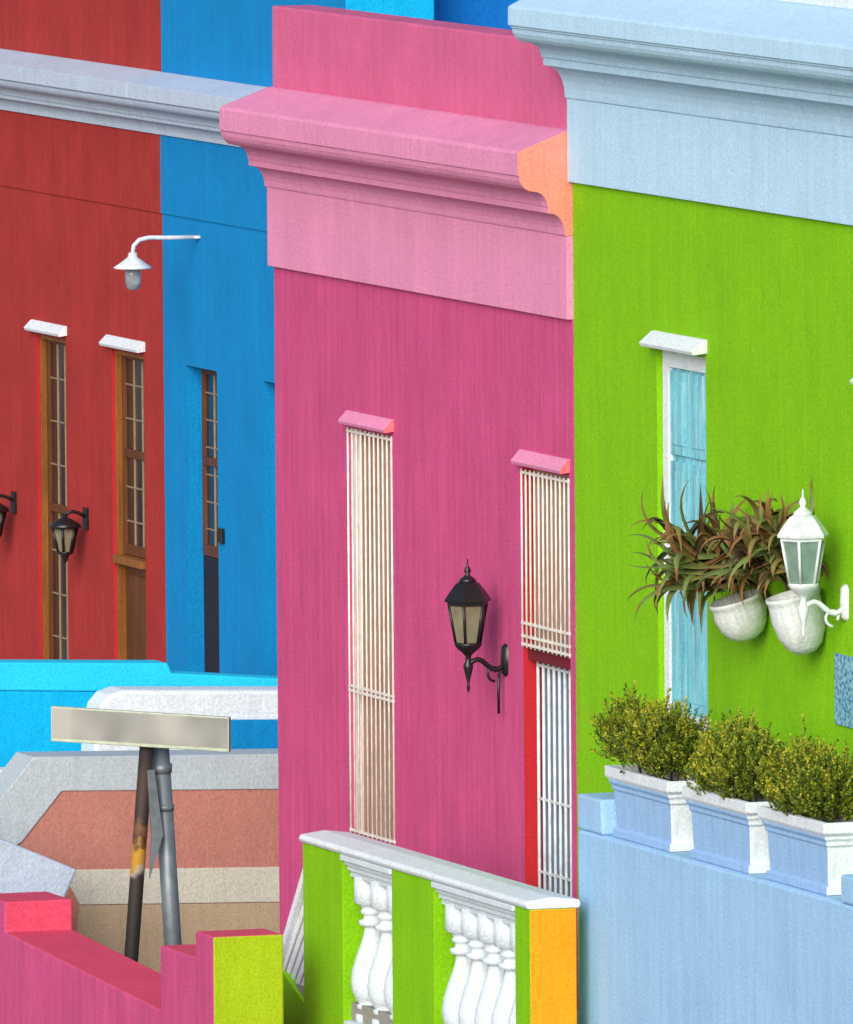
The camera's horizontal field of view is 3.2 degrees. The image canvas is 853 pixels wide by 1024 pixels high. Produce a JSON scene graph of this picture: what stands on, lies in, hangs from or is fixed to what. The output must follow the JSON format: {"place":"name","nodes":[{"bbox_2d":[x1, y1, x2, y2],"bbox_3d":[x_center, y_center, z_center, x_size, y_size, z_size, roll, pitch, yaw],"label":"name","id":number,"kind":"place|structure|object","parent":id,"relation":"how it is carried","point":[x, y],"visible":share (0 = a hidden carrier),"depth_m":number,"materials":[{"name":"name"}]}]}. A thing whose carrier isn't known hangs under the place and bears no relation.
{"place":"outdoors","nodes":[
{"label":"outdoors","id":0,"kind":"place"},
{"bbox_2d":[0,0,165,662],"bbox_3d":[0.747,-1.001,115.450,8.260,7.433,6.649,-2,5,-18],"label":"red house","id":1,"kind":"structure","parent":0,"point":[81,379],"depth_m":112.97,"materials":[{"name":"paint"}]},
{"bbox_2d":[0,491,16,536],"bbox_3d":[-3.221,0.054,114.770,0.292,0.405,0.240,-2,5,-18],"label":"wall lantern","id":2,"kind":"object","parent":1,"relation":"attached to","point":[4,509],"depth_m":114.76,"materials":[{"name":"black metal"}]},
{"bbox_2d":[39,335,68,659],"bbox_3d":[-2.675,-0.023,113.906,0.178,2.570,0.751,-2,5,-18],"label":"window","id":3,"kind":"structure","parent":1,"relation":"in","point":[52,350],"depth_m":114.12,"materials":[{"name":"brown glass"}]},
{"bbox_2d":[49,507,88,562],"bbox_3d":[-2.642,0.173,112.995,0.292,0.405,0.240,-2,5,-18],"label":"wall lantern","id":4,"kind":"object","parent":1,"relation":"attached to","point":[64,528],"depth_m":112.94,"materials":[{"name":"black metal"}]},
{"bbox_2d":[113,350,145,659],"bbox_3d":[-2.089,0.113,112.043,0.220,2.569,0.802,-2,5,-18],"label":"window","id":5,"kind":"structure","parent":1,"relation":"in","point":[130,558],"depth_m":112.22,"materials":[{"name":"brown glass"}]},
{"bbox_2d":[0,891,283,1023],"bbox_3d":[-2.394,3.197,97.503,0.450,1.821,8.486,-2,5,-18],"label":"stepped wall","id":6,"kind":"structure","parent":0,"point":[55,968],"depth_m":95.59,"materials":[{"name":"pink paint"}]},
{"bbox_2d":[127,0,518,675],"bbox_3d":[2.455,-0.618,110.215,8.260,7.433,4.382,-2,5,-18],"label":"blue house","id":7,"kind":"structure","parent":0,"point":[219,438],"depth_m":109.72,"materials":[{"name":"paint"}]},
{"bbox_2d":[113,235,199,290],"bbox_3d":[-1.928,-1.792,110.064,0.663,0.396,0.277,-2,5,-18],"label":"gooseneck lamp","id":8,"kind":"object","parent":7,"relation":"attached to","point":[132,264],"visible":1,"depth_m":109.97,"materials":[{"name":"white metal"}]},
{"bbox_2d":[201,368,218,558],"bbox_3d":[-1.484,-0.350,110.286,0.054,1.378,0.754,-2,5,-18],"label":"window","id":9,"kind":"structure","parent":7,"relation":"in","point":[209,443],"depth_m":110.50,"materials":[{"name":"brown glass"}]},
{"bbox_2d":[203,555,219,672],"bbox_3d":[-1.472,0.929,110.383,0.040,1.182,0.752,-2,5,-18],"label":"door","id":10,"kind":"structure","parent":7,"relation":"in","point":[211,564],"depth_m":110.56,"materials":[{"name":"black paint"}]},
{"bbox_2d":[508,0,852,1009],"bbox_3d":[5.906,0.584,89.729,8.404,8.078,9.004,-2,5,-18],"label":"green house","id":11,"kind":"structure","parent":0,"point":[710,160],"depth_m":90.28,"materials":[{"name":"paint"}]},
{"bbox_2d":[662,350,707,731],"bbox_3d":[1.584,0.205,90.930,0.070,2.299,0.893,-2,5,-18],"label":"window","id":12,"kind":"structure","parent":11,"relation":"in","point":[684,376],"depth_m":90.99,"materials":[{"name":"teal paint"}]},
{"bbox_2d":[709,589,766,641],"bbox_3d":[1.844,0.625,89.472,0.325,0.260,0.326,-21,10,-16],"label":"wall pot","id":13,"kind":"object","parent":11,"relation":"attached to","point":[738,621],"depth_m":89.36,"materials":[{"name":"white ceramic"}]},
{"bbox_2d":[625,476,770,634],"bbox_3d":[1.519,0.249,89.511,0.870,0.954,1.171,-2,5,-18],"label":"succulent plant","id":14,"kind":"object","parent":13,"relation":"in","point":[681,568],"visible":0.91,"depth_m":89.36,"materials":[{"name":"green plant"}]},
{"bbox_2d":[765,587,825,654],"bbox_3d":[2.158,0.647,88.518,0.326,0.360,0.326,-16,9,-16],"label":"wall pot","id":15,"kind":"object","parent":11,"relation":"attached to","point":[784,615],"depth_m":88.41,"materials":[{"name":"white ceramic"}]},
{"bbox_2d":[687,475,829,604],"bbox_3d":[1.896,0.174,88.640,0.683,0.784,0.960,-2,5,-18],"label":"succulent plant","id":16,"kind":"object","parent":15,"relation":"in","point":[755,546],"visible":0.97,"depth_m":88.57,"materials":[{"name":"green plant"}]},
{"bbox_2d":[777,489,848,638],"bbox_3d":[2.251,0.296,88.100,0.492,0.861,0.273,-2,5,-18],"label":"wall lantern","id":17,"kind":"object","parent":11,"relation":"attached to","point":[803,534],"depth_m":88.01,"materials":[{"name":"white paint"}]},
{"bbox_2d":[834,653,852,727],"bbox_3d":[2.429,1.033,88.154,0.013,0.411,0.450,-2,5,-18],"label":"tile plaque","id":18,"kind":"object","parent":11,"relation":"attached to","point":[843,673],"visible":1,"depth_m":88.21,"materials":[{"name":"blue tile"}]},
{"bbox_2d":[578,792,852,1023],"bbox_3d":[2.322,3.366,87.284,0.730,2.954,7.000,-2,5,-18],"label":"planter wall","id":19,"kind":"structure","parent":0,"point":[666,937],"depth_m":88.40,"materials":[{"name":"blue paint"}]},
{"bbox_2d":[605,764,695,851],"bbox_3d":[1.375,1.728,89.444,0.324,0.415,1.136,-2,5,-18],"label":"planter box","id":20,"kind":"object","parent":19,"relation":"on","point":[653,811],"visible":0.84,"depth_m":89.25,"materials":[{"name":"white paint"}]},
{"bbox_2d":[588,680,716,780],"bbox_3d":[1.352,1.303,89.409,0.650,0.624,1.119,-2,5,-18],"label":"shrub","id":21,"kind":"object","parent":20,"relation":"on","point":[659,739],"visible":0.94,"depth_m":89.23,"materials":[{"name":"green plant"}]},
{"bbox_2d":[682,785,774,873],"bbox_3d":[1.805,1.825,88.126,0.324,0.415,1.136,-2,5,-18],"label":"planter box","id":22,"kind":"object","parent":19,"relation":"on","point":[730,833],"visible":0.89,"depth_m":87.94,"materials":[{"name":"white paint"}]},
{"bbox_2d":[679,706,794,801],"bbox_3d":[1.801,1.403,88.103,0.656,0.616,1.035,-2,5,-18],"label":"shrub","id":23,"kind":"object","parent":22,"relation":"on","point":[726,757],"visible":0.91,"depth_m":87.85,"materials":[{"name":"green plant"}]},
{"bbox_2d":[758,805,852,895],"bbox_3d":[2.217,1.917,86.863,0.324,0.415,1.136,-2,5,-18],"label":"planter box","id":24,"kind":"object","parent":19,"relation":"on","point":[811,854],"visible":0.97,"depth_m":86.64,"materials":[{"name":"white paint"}]},
{"bbox_2d":[751,713,852,822],"bbox_3d":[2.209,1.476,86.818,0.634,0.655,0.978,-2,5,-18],"label":"shrub","id":25,"kind":"object","parent":24,"relation":"on","point":[804,780],"visible":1,"depth_m":86.59,"materials":[{"name":"green plant"}]},
{"label":"ground","id":26,"kind":"structure","parent":0,"visible":0},
{"bbox_2d":[0,838,75,896],"bbox_3d":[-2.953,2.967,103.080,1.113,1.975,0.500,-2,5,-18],"label":"sloping kerb block","id":27,"kind":"structure","parent":26,"relation":"on","point":[22,869],"depth_m":102.87,"materials":[{"name":"grey paint"}]},
{"bbox_2d":[0,659,277,766],"bbox_3d":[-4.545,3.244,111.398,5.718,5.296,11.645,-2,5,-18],"label":"terrace wall","id":28,"kind":"structure","parent":26,"relation":"on","point":[32,691],"depth_m":105.78,"materials":[{"name":"paint"}]},
{"bbox_2d":[0,749,279,973],"bbox_3d":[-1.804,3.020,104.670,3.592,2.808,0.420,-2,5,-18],"label":"banded wall","id":29,"kind":"structure","parent":26,"relation":"on","point":[75,810],"depth_m":104.41,"materials":[{"name":"brown paint"}]},
{"bbox_2d":[51,706,230,961],"bbox_3d":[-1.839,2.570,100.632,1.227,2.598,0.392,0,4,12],"label":"street sign","id":30,"kind":"object","parent":26,"relation":"on","point":[154,737],"visible":0.88,"depth_m":100.50,"materials":[{"name":"grey metal"}]},
{"bbox_2d":[81,686,277,750],"bbox_3d":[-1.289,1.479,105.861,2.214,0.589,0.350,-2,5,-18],"label":"white wall","id":31,"kind":"structure","parent":26,"relation":"on","point":[244,702],"depth_m":105.58,"materials":[{"name":"paint"}]},
{"bbox_2d":[231,719,277,748],"bbox_3d":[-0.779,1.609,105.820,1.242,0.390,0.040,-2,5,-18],"label":"blue wall","id":32,"kind":"structure","parent":31,"relation":"attached to","point":[254,733],"depth_m":105.66,"materials":[{"name":"paint"}]},
{"bbox_2d":[283,869,303,1023],"bbox_3d":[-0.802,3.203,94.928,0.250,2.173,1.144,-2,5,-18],"label":"stair railing","id":33,"kind":"object","parent":26,"relation":"on","point":[293,968],"visible":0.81,"depth_m":94.61,"materials":[{"name":"white paint"}]},
{"bbox_2d":[219,5,579,1023],"bbox_3d":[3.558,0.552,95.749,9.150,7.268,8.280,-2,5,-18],"label":"pink house","id":34,"kind":"structure","parent":26,"relation":"on","point":[419,215],"depth_m":95.53,"materials":[{"name":"paint"}]},
{"bbox_2d":[346,427,395,844],"bbox_3d":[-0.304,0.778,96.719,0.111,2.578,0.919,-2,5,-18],"label":"window","id":35,"kind":"structure","parent":34,"relation":"in","point":[371,453],"depth_m":96.81,"materials":[{"name":"beige paint"}]},
{"bbox_2d":[299,830,580,1023],"bbox_3d":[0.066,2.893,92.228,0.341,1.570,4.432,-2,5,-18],"label":"balustrade","id":36,"kind":"object","parent":34,"relation":"attached to","point":[403,935],"visible":1,"depth_m":91.96,"materials":[{"name":"green paint"}]},
{"bbox_2d":[445,559,508,713],"bbox_3d":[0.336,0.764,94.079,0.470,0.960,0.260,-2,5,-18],"label":"wall lantern","id":37,"kind":"object","parent":34,"relation":"attached to","point":[467,598],"depth_m":93.99,"materials":[{"name":"black metal"}]},
{"bbox_2d":[536,661,571,896],"bbox_3d":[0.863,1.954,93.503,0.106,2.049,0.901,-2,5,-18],"label":"door","id":38,"kind":"structure","parent":34,"relation":"in","point":[556,681],"depth_m":93.62,"materials":[{"name":"white metal"}]}
]}

